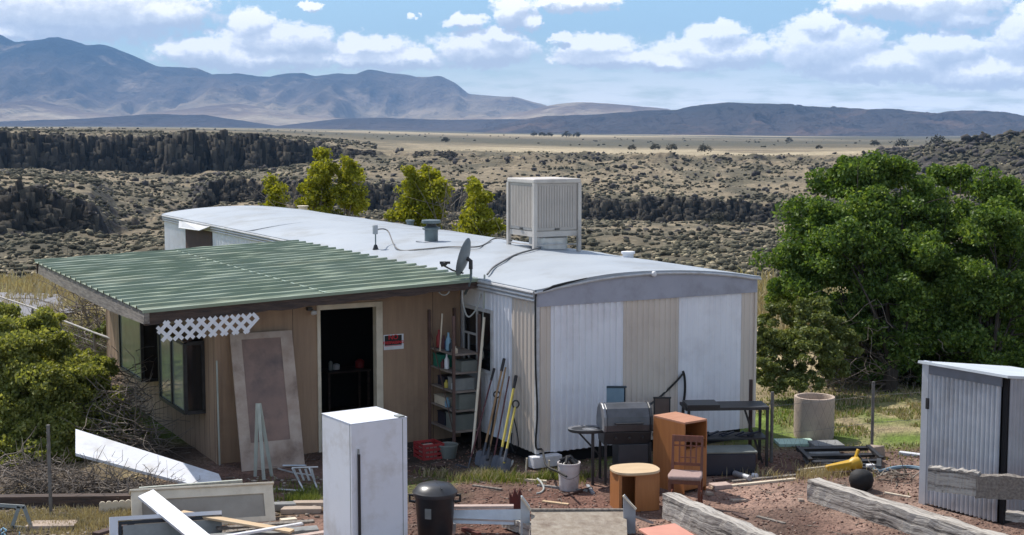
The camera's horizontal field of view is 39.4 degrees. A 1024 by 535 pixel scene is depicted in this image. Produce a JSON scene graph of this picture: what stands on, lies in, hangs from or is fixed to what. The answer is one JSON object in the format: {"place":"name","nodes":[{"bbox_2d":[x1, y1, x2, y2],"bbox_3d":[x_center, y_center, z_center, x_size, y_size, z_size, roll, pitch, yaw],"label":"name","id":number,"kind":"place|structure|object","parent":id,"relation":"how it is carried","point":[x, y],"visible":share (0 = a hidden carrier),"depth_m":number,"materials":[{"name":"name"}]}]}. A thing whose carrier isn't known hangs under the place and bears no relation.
{"place":"outdoors","nodes":[
{"label":"outdoors","id":0,"kind":"place"},
{"bbox_2d":[0,292,73,316],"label":"road","id":1,"kind":"structure","parent":0,"point":[26,310],"depth_m":42.10,"materials":[{"name":"asphalt"}]},
{"bbox_2d":[0,277,106,360],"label":"dry grass","id":2,"kind":"structure","parent":0,"point":[51,306],"depth_m":41.35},
{"bbox_2d":[0,114,524,130],"bbox_3d":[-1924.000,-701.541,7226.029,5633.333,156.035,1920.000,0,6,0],"label":"foothills","id":3,"kind":"structure","parent":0,"point":[158,120],"depth_m":7382.29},
{"bbox_2d":[0,35,545,119],"bbox_3d":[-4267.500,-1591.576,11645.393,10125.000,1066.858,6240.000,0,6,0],"label":"mountains","id":4,"kind":"structure","parent":0,"point":[81,77],"depth_m":12071.31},
{"bbox_2d":[0,100,669,125],"bbox_3d":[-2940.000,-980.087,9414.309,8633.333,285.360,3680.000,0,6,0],"label":"foothills","id":5,"kind":"structure","parent":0,"point":[26,110],"depth_m":9938.37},
{"bbox_2d":[0,126,1023,534],"bbox_3d":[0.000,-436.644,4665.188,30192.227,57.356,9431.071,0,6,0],"label":"ground","id":6,"kind":"structure","parent":0,"point":[412,142],"depth_m":368.14,"materials":[{"name":"soil"}]},
{"bbox_2d":[0,503,31,527],"bbox_3d":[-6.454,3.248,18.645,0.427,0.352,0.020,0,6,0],"label":"sawhorse","id":7,"kind":"object","parent":6,"relation":"on","point":[23,507],"visible":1,"depth_m":18.63,"materials":[{"name":"grey"}]},
{"bbox_2d":[0,270,90,308],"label":"dry grass","id":8,"kind":"structure","parent":6,"relation":"on","point":[10,282],"depth_m":45.47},
{"bbox_2d":[46,425,52,513],"bbox_3d":[-6.248,2.724,19.332,0.044,1.214,0.044,-2,6,-22],"label":"fence post","id":9,"kind":"object","parent":6,"relation":"on","point":[49,468],"visible":0.89,"depth_m":19.31,"materials":[{"name":"metal"}]},
{"bbox_2d":[25,520,77,529],"bbox_3d":[-6.013,3.366,18.729,0.638,0.054,0.312,0,6,-2],"label":"stone","id":10,"kind":"object","parent":6,"relation":"on","point":[36,526],"visible":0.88,"depth_m":18.65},
{"bbox_2d":[0,296,109,355],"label":"wire fence","id":11,"kind":"object","parent":6,"relation":"on","point":[88,330],"visible":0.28,"depth_m":30.35,"materials":[{"name":"metal"}]},
{"bbox_2d":[7,237,106,356],"bbox_3d":[-9.320,0.668,32.220,3.901,2.808,2.956,0,6,0],"label":"dead brush","id":12,"kind":"object","parent":6,"relation":"on","point":[95,316],"visible":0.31,"depth_m":32.23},
{"bbox_2d":[0,493,130,507],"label":"edging timber","id":13,"kind":"object","parent":6,"relation":"on","point":[70,500],"visible":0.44,"depth_m":19.69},
{"bbox_2d":[0,301,154,466],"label":"green bush","id":14,"kind":"object","parent":6,"relation":"on","point":[45,386],"visible":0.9,"depth_m":22.86,"materials":[{"name":"green plant"}]},
{"bbox_2d":[0,426,199,497],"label":"dead brush","id":15,"kind":"object","parent":6,"relation":"on","point":[103,486],"visible":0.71,"depth_m":20.43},
{"bbox_2d":[99,499,130,513],"bbox_3d":[-5.375,3.243,19.403,0.426,0.168,0.024,-2,6,-16],"label":"lawn edging","id":16,"kind":"object","parent":6,"relation":"on","point":[115,504],"visible":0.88,"depth_m":19.39,"materials":[{"name":"beige paint"}]},
{"bbox_2d":[0,502,237,534],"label":"dry grass","id":17,"kind":"structure","parent":6,"relation":"on","point":[100,520],"depth_m":19.00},
{"bbox_2d":[56,344,194,460],"bbox_3d":[-6.647,2.096,23.436,2.495,1.669,3.665,-3,6,-27],"label":"dead brush","id":18,"kind":"object","parent":6,"relation":"on","point":[136,441],"visible":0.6,"depth_m":22.94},
{"bbox_2d":[75,429,221,483],"bbox_3d":[-5.311,2.838,20.733,2.876,0.684,0.627,2,6,20],"label":"white board","id":19,"kind":"object","parent":6,"relation":"on","point":[88,445],"visible":0.79,"depth_m":20.77,"materials":[{"name":"wood"}]},
{"bbox_2d":[0,476,322,534],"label":"litter","id":20,"kind":"object","parent":6,"relation":"on","point":[254,481],"visible":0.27,"depth_m":20.37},
{"bbox_2d":[109,510,221,534],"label":"white window frame","id":21,"kind":"object","parent":6,"relation":"on","point":[156,527],"visible":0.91,"depth_m":18.09,"materials":[{"name":"paint"}]},
{"bbox_2d":[181,510,293,533],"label":"plank","id":22,"kind":"object","parent":21,"relation":"on","point":[243,523],"visible":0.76,"depth_m":18.19,"materials":[{"name":"brown wood"}]},
{"bbox_2d":[227,522,302,534],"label":"plank","id":23,"kind":"object","parent":22,"relation":"on","point":[268,529],"visible":1,"depth_m":17.96,"materials":[{"name":"white paint"}]},
{"bbox_2d":[138,489,209,534],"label":"plank","id":24,"kind":"object","parent":6,"relation":"on","point":[179,521],"visible":1,"depth_m":18.12,"materials":[{"name":"white paint"}]},
{"bbox_2d":[139,479,241,488],"bbox_3d":[-4.356,2.990,19.433,1.373,0.153,0.050,-1,6,-13],"label":"plank","id":25,"kind":"object","parent":6,"relation":"on","point":[210,483],"visible":0.45,"depth_m":19.43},
{"bbox_2d":[129,482,275,524],"bbox_3d":[-4.069,3.162,18.917,1.889,0.584,0.425,-2,6,-19],"label":"cream cabinet door","id":26,"kind":"structure","parent":6,"relation":"on","point":[251,502],"depth_m":18.98,"materials":[{"name":"paint"}]},
{"bbox_2d":[0,129,458,175],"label":"basalt columns","id":27,"kind":"structure","parent":6,"relation":"on","point":[191,151],"depth_m":606.62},
{"bbox_2d":[34,240,480,463],"bbox_3d":[-4.983,1.335,25.939,5.496,2.895,8.710,-3,6,-28],"label":"lean to room","id":28,"kind":"object","parent":6,"relation":"on","point":[362,305],"visible":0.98,"depth_m":23.63,"materials":[{"name":"green metal"}]},
{"bbox_2d":[118,315,159,381],"bbox_3d":[-6.684,1.306,25.649,0.350,1.245,1.649,-3,6,-28],"label":"window","id":29,"kind":"structure","parent":28,"relation":"in","point":[133,335],"depth_m":25.10,"materials":[{"name":"glass"}]},
{"bbox_2d":[157,323,205,414],"bbox_3d":[-5.370,1.623,23.230,0.349,1.264,1.577,-3,6,-28],"label":"window","id":30,"kind":"structure","parent":28,"relation":"in","point":[182,362],"depth_m":22.65,"materials":[{"name":"glass"}]},
{"bbox_2d":[156,312,259,341],"bbox_3d":[-4.488,0.882,21.174,1.565,0.358,0.014,-3,6,-28],"label":"lattice panel","id":31,"kind":"object","parent":28,"relation":"attached to","point":[206,326],"visible":1,"depth_m":21.16,"materials":[{"name":"white paint"}]},
{"bbox_2d":[321,366,370,411],"bbox_3d":[-2.967,2.197,25.351,0.820,0.812,0.500,-3,6,-28],"label":"indoor table","id":32,"kind":"object","parent":28,"relation":"on","point":[347,369],"visible":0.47,"depth_m":25.30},
{"bbox_2d":[384,334,403,349],"bbox_3d":[-1.948,1.220,23.460,0.374,0.250,0.011,-3,6,-28],"label":"warning sign","id":33,"kind":"object","parent":28,"relation":"attached to","point":[393,341],"visible":1,"depth_m":23.46,"materials":[{"name":"white paint"}]},
{"bbox_2d":[440,238,472,294],"bbox_3d":[-0.847,-0.011,23.165,0.553,0.941,0.415,-3,6,-30],"label":"satellite dish","id":34,"kind":"object","parent":28,"relation":"attached to","point":[463,259],"visible":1,"depth_m":23.12,"materials":[{"name":"black metal"}]},
{"bbox_2d":[253,403,273,479],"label":"leaning boards","id":35,"kind":"object","parent":6,"relation":"on","point":[259,422],"visible":1,"depth_m":21.36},
{"bbox_2d":[210,525,318,534],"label":"plank","id":36,"kind":"object","parent":6,"relation":"on","point":[304,529],"visible":0.69,"depth_m":18.23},
{"bbox_2d":[216,519,314,529],"bbox_3d":[-3.184,3.326,18.512,1.257,0.048,0.100,-2,6,-18],"label":"plank","id":37,"kind":"object","parent":6,"relation":"on","point":[228,527],"visible":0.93,"depth_m":18.51,"materials":[{"name":"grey wood"}]},
{"bbox_2d":[229,330,304,471],"bbox_3d":[-3.789,2.047,22.111,0.980,2.118,0.091,-3,-11,-25],"label":"discarded door slab","id":38,"kind":"structure","parent":6,"relation":"on","point":[264,369],"depth_m":22.09,"materials":[{"name":"paint"}]},
{"bbox_2d":[258,172,291,207],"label":"poplar tree","id":39,"kind":"object","parent":6,"relation":"on","point":[272,190],"visible":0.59,"depth_m":46.90,"materials":[{"name":"green plant"}]},
{"bbox_2d":[278,465,318,491],"bbox_3d":[-3.137,3.005,20.942,0.580,0.324,1.063,-1,6,-10],"label":"folded lawn chair","id":40,"kind":"object","parent":6,"relation":"on","point":[306,472],"visible":0.98,"depth_m":20.64,"materials":[{"name":"metal"}]},
{"bbox_2d":[280,506,321,514],"bbox_3d":[-2.855,3.288,19.427,0.552,0.075,0.213,0,6,-3],"label":"plank","id":41,"kind":"object","parent":6,"relation":"on","point":[300,509],"visible":1,"depth_m":19.34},
{"bbox_2d":[294,146,339,213],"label":"poplar tree","id":42,"kind":"object","parent":6,"relation":"on","point":[316,186],"visible":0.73,"depth_m":45.68,"materials":[{"name":"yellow plant"}]},
{"bbox_2d":[329,154,370,216],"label":"poplar tree","id":43,"kind":"object","parent":6,"relation":"on","point":[348,195],"visible":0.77,"depth_m":45.29,"materials":[{"name":"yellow plant"}]},
{"bbox_2d":[322,406,407,534],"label":"white refrigerator","id":44,"kind":"object","parent":6,"relation":"on","point":[364,471],"visible":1,"depth_m":17.28,"materials":[{"name":"metal"}]},
{"bbox_2d":[0,178,801,234],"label":"basalt columns","id":45,"kind":"structure","parent":6,"relation":"on","point":[24,208],"depth_m":426.11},
{"bbox_2d":[383,163,441,228],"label":"poplar tree","id":46,"kind":"object","parent":6,"relation":"on","point":[404,212],"visible":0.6,"depth_m":40.53,"materials":[{"name":"green plant"}]},
{"bbox_2d":[223,464,603,501],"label":"weeds","id":47,"kind":"object","parent":6,"relation":"on","point":[304,495],"visible":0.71,"depth_m":21.09,"materials":[{"name":"green plant"}]},
{"bbox_2d":[413,439,443,460],"bbox_3d":[-1.316,2.885,22.650,0.370,0.250,0.370,-3,6,-28],"label":"milk crate","id":48,"kind":"object","parent":6,"relation":"on","point":[427,451],"visible":1,"depth_m":22.54,"materials":[{"name":"red plastic"}]},
{"bbox_2d":[412,166,454,229],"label":"poplar tree","id":49,"kind":"object","parent":6,"relation":"on","point":[436,189],"visible":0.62,"depth_m":40.30,"materials":[{"name":"green plant"}]},
{"bbox_2d":[408,480,460,534],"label":"trash can","id":50,"kind":"object","parent":6,"relation":"on","point":[434,501],"visible":1,"depth_m":17.94,"materials":[{"name":"black plastic"}]},
{"bbox_2d":[438,442,458,458],"bbox_3d":[-1.014,2.900,22.651,0.340,0.220,0.335,0,6,0],"label":"wash tub","id":51,"kind":"object","parent":6,"relation":"on","point":[448,450],"visible":0.99,"depth_m":22.54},
{"bbox_2d":[405,159,502,231],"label":"bare sapling","id":52,"kind":"object","parent":6,"relation":"on","point":[453,215],"visible":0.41,"depth_m":40.03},
{"bbox_2d":[428,308,480,447],"bbox_3d":[-0.951,1.821,23.505,0.500,2.200,0.960,-3,6,-28],"label":"storage rack","id":53,"kind":"object","parent":6,"relation":"on","point":[454,372],"visible":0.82,"depth_m":23.24,"materials":[{"name":"metal"}]},
{"bbox_2d":[445,411,473,430],"bbox_3d":[-0.839,2.494,23.403,0.376,0.252,0.376,-3,6,-28],"label":"storage tub","id":54,"kind":"object","parent":53,"relation":"on","point":[464,420],"visible":0.71,"depth_m":23.27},
{"bbox_2d":[447,375,474,390],"bbox_3d":[-0.829,1.879,23.326,0.356,0.192,0.296,-3,6,-28],"label":"storage tub","id":55,"kind":"object","parent":53,"relation":"on","point":[464,382],"visible":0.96,"depth_m":23.23,"materials":[{"name":"grey plastic"}]},
{"bbox_2d":[455,392,475,409],"bbox_3d":[-0.774,2.162,23.314,0.336,0.252,0.276,-3,6,-28],"label":"storage tub","id":56,"kind":"object","parent":53,"relation":"on","point":[464,401],"visible":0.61,"depth_m":23.20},
{"bbox_2d":[455,358,477,371],"bbox_3d":[-0.747,1.585,23.250,0.296,0.172,0.256,-3,6,-28],"label":"storage tub","id":57,"kind":"object","parent":53,"relation":"on","point":[466,365],"visible":0.96,"depth_m":23.17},
{"bbox_2d":[162,206,761,468],"bbox_3d":[-3.018,0.616,32.157,4.568,3.016,21.810,-3,6,-28],"label":"mobile home","id":58,"kind":"object","parent":6,"relation":"on","point":[643,330],"visible":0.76,"depth_m":23.02,"materials":[{"name":"white"}]},
{"bbox_2d":[416,219,442,242],"bbox_3d":[-1.616,-0.734,28.635,0.500,0.460,0.400,-3,6,-28],"label":"roof vent","id":59,"kind":"object","parent":58,"relation":"on","point":[431,228],"visible":0.97,"depth_m":28.52,"materials":[{"name":"grey metal"}]},
{"bbox_2d":[462,304,492,374],"bbox_3d":[-0.555,1.168,23.489,0.060,1.043,1.076,-3,6,-28],"label":"window","id":60,"kind":"structure","parent":58,"relation":"in","point":[469,330],"depth_m":23.46,"materials":[{"name":"glass"}]},
{"bbox_2d":[506,177,581,250],"bbox_3d":[0.604,-0.997,27.334,1.030,1.425,1.090,-3,6,-28],"label":"evaporative cooler","id":61,"kind":"object","parent":58,"relation":"on","point":[543,212],"visible":0.95,"depth_m":26.96,"materials":[{"name":"beige metal"}]},
{"bbox_2d":[534,291,567,477],"bbox_3d":[0.552,1.672,20.817,0.137,2.474,2.031,-1,6,-9],"label":"corner cable","id":62,"kind":"object","parent":58,"relation":"attached to","point":[550,468],"visible":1,"depth_m":21.71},
{"bbox_2d":[455,368,494,468],"bbox_3d":[-0.433,2.401,22.359,0.369,1.467,1.314,3,6,27],"label":"garden rake","id":63,"kind":"object","parent":6,"relation":"on","point":[492,374],"visible":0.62,"depth_m":22.39,"materials":[{"name":"brown wood"}]},
{"bbox_2d":[5,127,949,146],"bbox_3d":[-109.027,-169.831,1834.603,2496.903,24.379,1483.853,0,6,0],"label":"sagebrush","id":64,"kind":"object","parent":6,"relation":"on","point":[473,134],"visible":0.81,"depth_m":1699.28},
{"bbox_2d":[471,317,484,453],"bbox_3d":[-0.532,1.849,22.677,0.044,2.009,1.106,1,6,9],"label":"leaning pole","id":65,"kind":"object","parent":6,"relation":"on","point":[478,381],"visible":1,"depth_m":22.67,"materials":[{"name":"beige paint"}]},
{"bbox_2d":[451,175,505,236],"bbox_3d":[-0.905,-0.354,37.634,1.292,4.137,1.607,-2,6,-21],"label":"poplar tree","id":66,"kind":"object","parent":6,"relation":"on","point":[478,212],"visible":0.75,"depth_m":37.25,"materials":[{"name":"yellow plant"}]},
{"bbox_2d":[479,391,499,470],"bbox_3d":[-0.322,2.537,22.289,0.216,1.055,1.109,1,6,9],"label":"grip shovel","id":67,"kind":"object","parent":6,"relation":"on","point":[486,459],"visible":0.67,"depth_m":21.96,"materials":[{"name":"black wood"}]},
{"bbox_2d":[475,358,505,468],"bbox_3d":[-0.280,2.262,22.262,0.195,1.592,0.941,3,6,29],"label":"flat shovel","id":68,"kind":"object","parent":6,"relation":"on","point":[479,453],"visible":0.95,"depth_m":22.18,"materials":[{"name":"beige wood"}]},
{"bbox_2d":[0,441,983,534],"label":"litter","id":69,"kind":"object","parent":6,"relation":"on","point":[598,485],"visible":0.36,"depth_m":20.51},
{"bbox_2d":[491,375,517,471],"bbox_3d":[-0.056,2.399,21.950,0.201,1.382,0.874,3,6,26],"label":"long shovel","id":70,"kind":"object","parent":6,"relation":"on","point":[494,460],"visible":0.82,"depth_m":21.91,"materials":[{"name":"wood"}]},
{"bbox_2d":[496,400,519,473],"bbox_3d":[-0.029,2.589,21.837,0.204,1.029,0.735,2,6,24],"label":"short shovel","id":71,"kind":"object","parent":6,"relation":"on","point":[504,462],"visible":0.91,"depth_m":21.67,"materials":[{"name":"yellow plastic"}]},
{"bbox_2d":[0,127,1023,279],"bbox_3d":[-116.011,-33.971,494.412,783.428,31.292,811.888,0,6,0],"label":"sagebrush","id":72,"kind":"object","parent":6,"relation":"on","point":[724,262],"visible":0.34,"depth_m":352.76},
{"bbox_2d":[0,129,1023,278],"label":"dry bunchgrass","id":73,"kind":"object","parent":6,"relation":"on","point":[699,254],"visible":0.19,"depth_m":397.58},
{"bbox_2d":[1,128,1022,274],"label":"basalt boulders","id":74,"kind":"object","parent":6,"relation":"on","point":[319,143],"visible":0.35,"depth_m":503.55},
{"bbox_2d":[501,519,530,534],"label":"timber stub","id":75,"kind":"object","parent":6,"relation":"on","point":[515,527],"visible":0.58,"depth_m":18.36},
{"bbox_2d":[452,494,653,534],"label":"flatbed trailer","id":76,"kind":"object","parent":6,"relation":"on","point":[583,521],"visible":0.94,"depth_m":18.37,"materials":[{"name":"metal"}]},
{"bbox_2d":[557,455,580,491],"bbox_3d":[0.821,2.954,20.640,0.338,0.503,0.346,0,6,0],"label":"white bucket","id":77,"kind":"object","parent":6,"relation":"on","point":[569,466],"visible":0.98,"depth_m":20.54,"materials":[{"name":"plastic"}]},
{"bbox_2d":[568,401,652,485],"bbox_3d":[1.555,2.569,21.036,1.488,1.193,0.637,-1,6,-8],"label":"barbecue grill","id":78,"kind":"object","parent":6,"relation":"on","point":[624,429],"visible":0.91,"depth_m":20.86,"materials":[{"name":"metal"}]},
{"bbox_2d":[602,386,626,458],"bbox_3d":[1.598,2.437,22.509,0.400,1.168,0.070,0,6,0],"label":"teal folding chair","id":79,"kind":"object","parent":6,"relation":"on","point":[615,393],"visible":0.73,"depth_m":22.44,"materials":[{"name":"blue plastic"}]},
{"bbox_2d":[610,463,659,511],"bbox_3d":[1.683,3.025,19.648,0.670,0.555,0.580,-1,6,-14],"label":"side table","id":80,"kind":"object","parent":6,"relation":"on","point":[637,485],"visible":1,"depth_m":19.50,"materials":[{"name":"brown wood"}]},
{"bbox_2d":[420,459,892,485],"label":"weeds","id":81,"kind":"object","parent":6,"relation":"on","point":[819,472],"visible":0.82,"depth_m":21.35,"materials":[{"name":"green plant"}]},
{"bbox_2d":[652,397,670,435],"bbox_3d":[2.339,2.543,22.190,0.300,1.020,0.375,0,6,0],"label":"black chair back","id":82,"kind":"object","parent":6,"relation":"on","point":[661,405],"visible":0.36,"depth_m":22.30,"materials":[{"name":"black metal"}]},
{"bbox_2d":[639,523,693,534],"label":"salmon table","id":83,"kind":"object","parent":6,"relation":"on","point":[671,529],"visible":1,"depth_m":16.49,"materials":[{"name":"pink wood"}]},
{"bbox_2d":[653,412,706,494],"bbox_3d":[2.426,2.676,20.705,0.440,1.044,0.660,-4,7,-36],"label":"wooden cabinet","id":84,"kind":"object","parent":6,"relation":"on","point":[666,426],"visible":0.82,"depth_m":20.58,"materials":[{"name":"laminate"}]},
{"bbox_2d":[668,435,703,502],"bbox_3d":[2.386,2.824,19.626,0.470,0.960,0.550,1,6,12],"label":"dining chair","id":85,"kind":"object","parent":6,"relation":"on","point":[687,477],"visible":0.95,"depth_m":19.73,"materials":[{"name":"brown wood"}]},
{"bbox_2d":[407,446,1023,534],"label":"cinder gravel","id":86,"kind":"structure","parent":6,"relation":"on","point":[647,516],"depth_m":20.37,"materials":[{"name":"gravel"}]},
{"bbox_2d":[662,492,775,534],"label":"bleached timber","id":87,"kind":"object","parent":6,"relation":"on","point":[684,512],"visible":0.98,"depth_m":18.30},
{"bbox_2d":[680,400,769,466],"bbox_3d":[3.287,2.561,22.181,1.300,0.985,0.550,0,6,-4],"label":"black workbench","id":88,"kind":"object","parent":6,"relation":"on","point":[688,406],"visible":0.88,"depth_m":22.04,"materials":[{"name":"metal"}]},
{"bbox_2d":[706,445,757,475],"bbox_3d":[3.258,2.921,21.665,0.820,0.370,0.470,0,6,-4],"label":"dark bin","id":89,"kind":"object","parent":6,"relation":"on","point":[727,460],"visible":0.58,"depth_m":21.46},
{"bbox_2d":[774,438,811,446],"bbox_3d":[4.673,2.889,23.627,0.620,0.050,0.420,0,6,-3],"label":"painted lid","id":90,"kind":"object","parent":6,"relation":"on","point":[790,442],"visible":0.76,"depth_m":23.54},
{"bbox_2d":[793,393,834,439],"bbox_3d":[5.097,2.515,24.143,0.681,0.694,0.681,0,6,0],"label":"concrete ring","id":91,"kind":"object","parent":6,"relation":"on","point":[816,423],"visible":0.88,"depth_m":23.87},
{"bbox_2d":[808,440,844,446],"bbox_3d":[5.121,2.898,23.332,0.500,0.090,0.400,-1,6,-6],"label":"paver slab","id":92,"kind":"object","parent":6,"relation":"on","point":[821,443],"depth_m":23.26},
{"bbox_2d":[797,449,862,474],"bbox_3d":[4.807,2.934,21.564,0.987,0.364,0.239,-1,6,-7],"label":"yellow trimmer","id":93,"kind":"object","parent":6,"relation":"on","point":[851,463],"visible":0.92,"depth_m":21.55,"materials":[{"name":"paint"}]},
{"bbox_2d":[754,378,920,466],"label":"dry grass","id":94,"kind":"structure","parent":6,"relation":"on","point":[897,412],"depth_m":26.30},
{"bbox_2d":[803,452,880,471],"bbox_3d":[5.099,2.989,22.100,1.170,0.090,0.590,4,6,14],"label":"scrap window","id":95,"kind":"structure","parent":6,"relation":"on","point":[878,464],"depth_m":21.98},
{"bbox_2d":[795,445,883,464],"bbox_3d":[5.093,2.904,22.265,1.310,0.090,0.510,1,19,-17],"label":"scrap window","id":96,"kind":"structure","parent":95,"relation":"on","point":[803,451],"depth_m":22.29,"materials":[{"name":"black metal"}]},
{"bbox_2d":[770,381,921,462],"bbox_3d":[6.560,2.380,23.342,5.535,1.120,0.208,-2,6,-22],"label":"wire fence","id":97,"kind":"object","parent":6,"relation":"on","point":[872,403],"visible":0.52,"depth_m":22.83,"materials":[{"name":"metal"}]},
{"bbox_2d":[748,149,973,392],"bbox_3d":[7.714,0.011,29.781,4.686,4.908,3.609,-3,6,-30],"label":"broadleaf tree","id":98,"kind":"object","parent":6,"relation":"on","point":[873,238],"visible":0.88,"depth_m":29.05,"materials":[{"name":"green plant"}]},
{"bbox_2d":[776,291,945,396],"bbox_3d":[6.673,1.416,28.485,4.005,2.039,2.835,0,6,0],"label":"dead brush","id":99,"kind":"object","parent":6,"relation":"on","point":[850,381],"visible":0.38,"depth_m":28.26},
{"bbox_2d":[849,469,873,490],"bbox_3d":[5.035,3.059,20.633,0.361,0.315,0.321,0,6,0],"label":"black float","id":100,"kind":"object","parent":6,"relation":"on","point":[861,479],"visible":0.84,"depth_m":20.52,"materials":[{"name":"plastic"}]},
{"bbox_2d":[867,456,918,486],"bbox_3d":[5.575,2.973,21.352,0.885,0.329,0.870,-5,8,-44],"label":"twig pile","id":101,"kind":"object","parent":6,"relation":"on","point":[896,474],"visible":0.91,"depth_m":21.22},
{"bbox_2d":[807,478,1007,534],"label":"bleached timber","id":102,"kind":"object","parent":6,"relation":"on","point":[902,517],"visible":1,"depth_m":18.73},
{"bbox_2d":[876,129,1023,193],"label":"sagebrush","id":103,"kind":"object","parent":6,"relation":"on","point":[961,159],"visible":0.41,"depth_m":583.05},
{"bbox_2d":[877,129,1023,193],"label":"basalt boulders","id":104,"kind":"object","parent":6,"relation":"on","point":[966,137],"visible":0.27,"depth_m":602.28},
{"bbox_2d":[910,163,1023,386],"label":"broadleaf tree","id":105,"kind":"object","parent":6,"relation":"on","point":[986,309],"visible":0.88,"depth_m":28.89,"materials":[{"name":"green plant"}]},
{"bbox_2d":[918,360,1023,524],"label":"metal shed","id":106,"kind":"structure","parent":6,"relation":"on","point":[972,416],"depth_m":19.15,"materials":[{"name":"metal"}]},
{"bbox_2d":[0,0,1023,115],"label":"sky","id":107,"kind":"structure","parent":0,"point":[931,56],"materials":[{"name":"blue"}]},
{"bbox_2d":[466,102,1023,135],"bbox_3d":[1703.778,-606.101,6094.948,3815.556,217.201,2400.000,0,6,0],"label":"hills","id":108,"kind":"structure","parent":0,"point":[748,119],"depth_m":5879.80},
{"bbox_2d":[718,265,850,384],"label":"dry grass","id":109,"kind":"structure","parent":0,"point":[762,290],"depth_m":42.60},
{"bbox_2d":[756,295,864,394],"bbox_3d":[5.628,1.633,27.532,2.137,2.101,2.114,2,6,21],"label":"shrubby bush","id":110,"kind":"object","parent":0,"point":[798,340],"visible":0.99,"depth_m":27.30,"materials":[{"name":"green plant"}]},
{"bbox_2d":[707,374,921,494],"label":"grass","id":111,"kind":"structure","parent":0,"point":[844,407],"depth_m":26.40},
{"bbox_3d":[7.294,3.205,17.705,0.176,0.588,0.160,0,6,0],"label":"fence post","id":112,"kind":"object","parent":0,"visible":0},
{"bbox_2d":[974,473,1023,499],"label":"fence rail","id":113,"kind":"object","parent":112,"relation":"attached to","point":[1007,486],"visible":1,"depth_m":17.89,"materials":[{"name":"grey wood"}]},
{"bbox_2d":[927,465,980,495],"bbox_3d":[5.603,2.697,18.148,0.620,0.325,0.156,3,7,31],"label":"bleached timber","id":114,"kind":"object","parent":113,"relation":"attached to","point":[942,479],"visible":1,"depth_m":18.09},
{"bbox_2d":[1005,510,1023,522],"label":"fence rail","id":115,"kind":"object","parent":112,"relation":"attached to","point":[1014,516],"visible":1,"depth_m":18.04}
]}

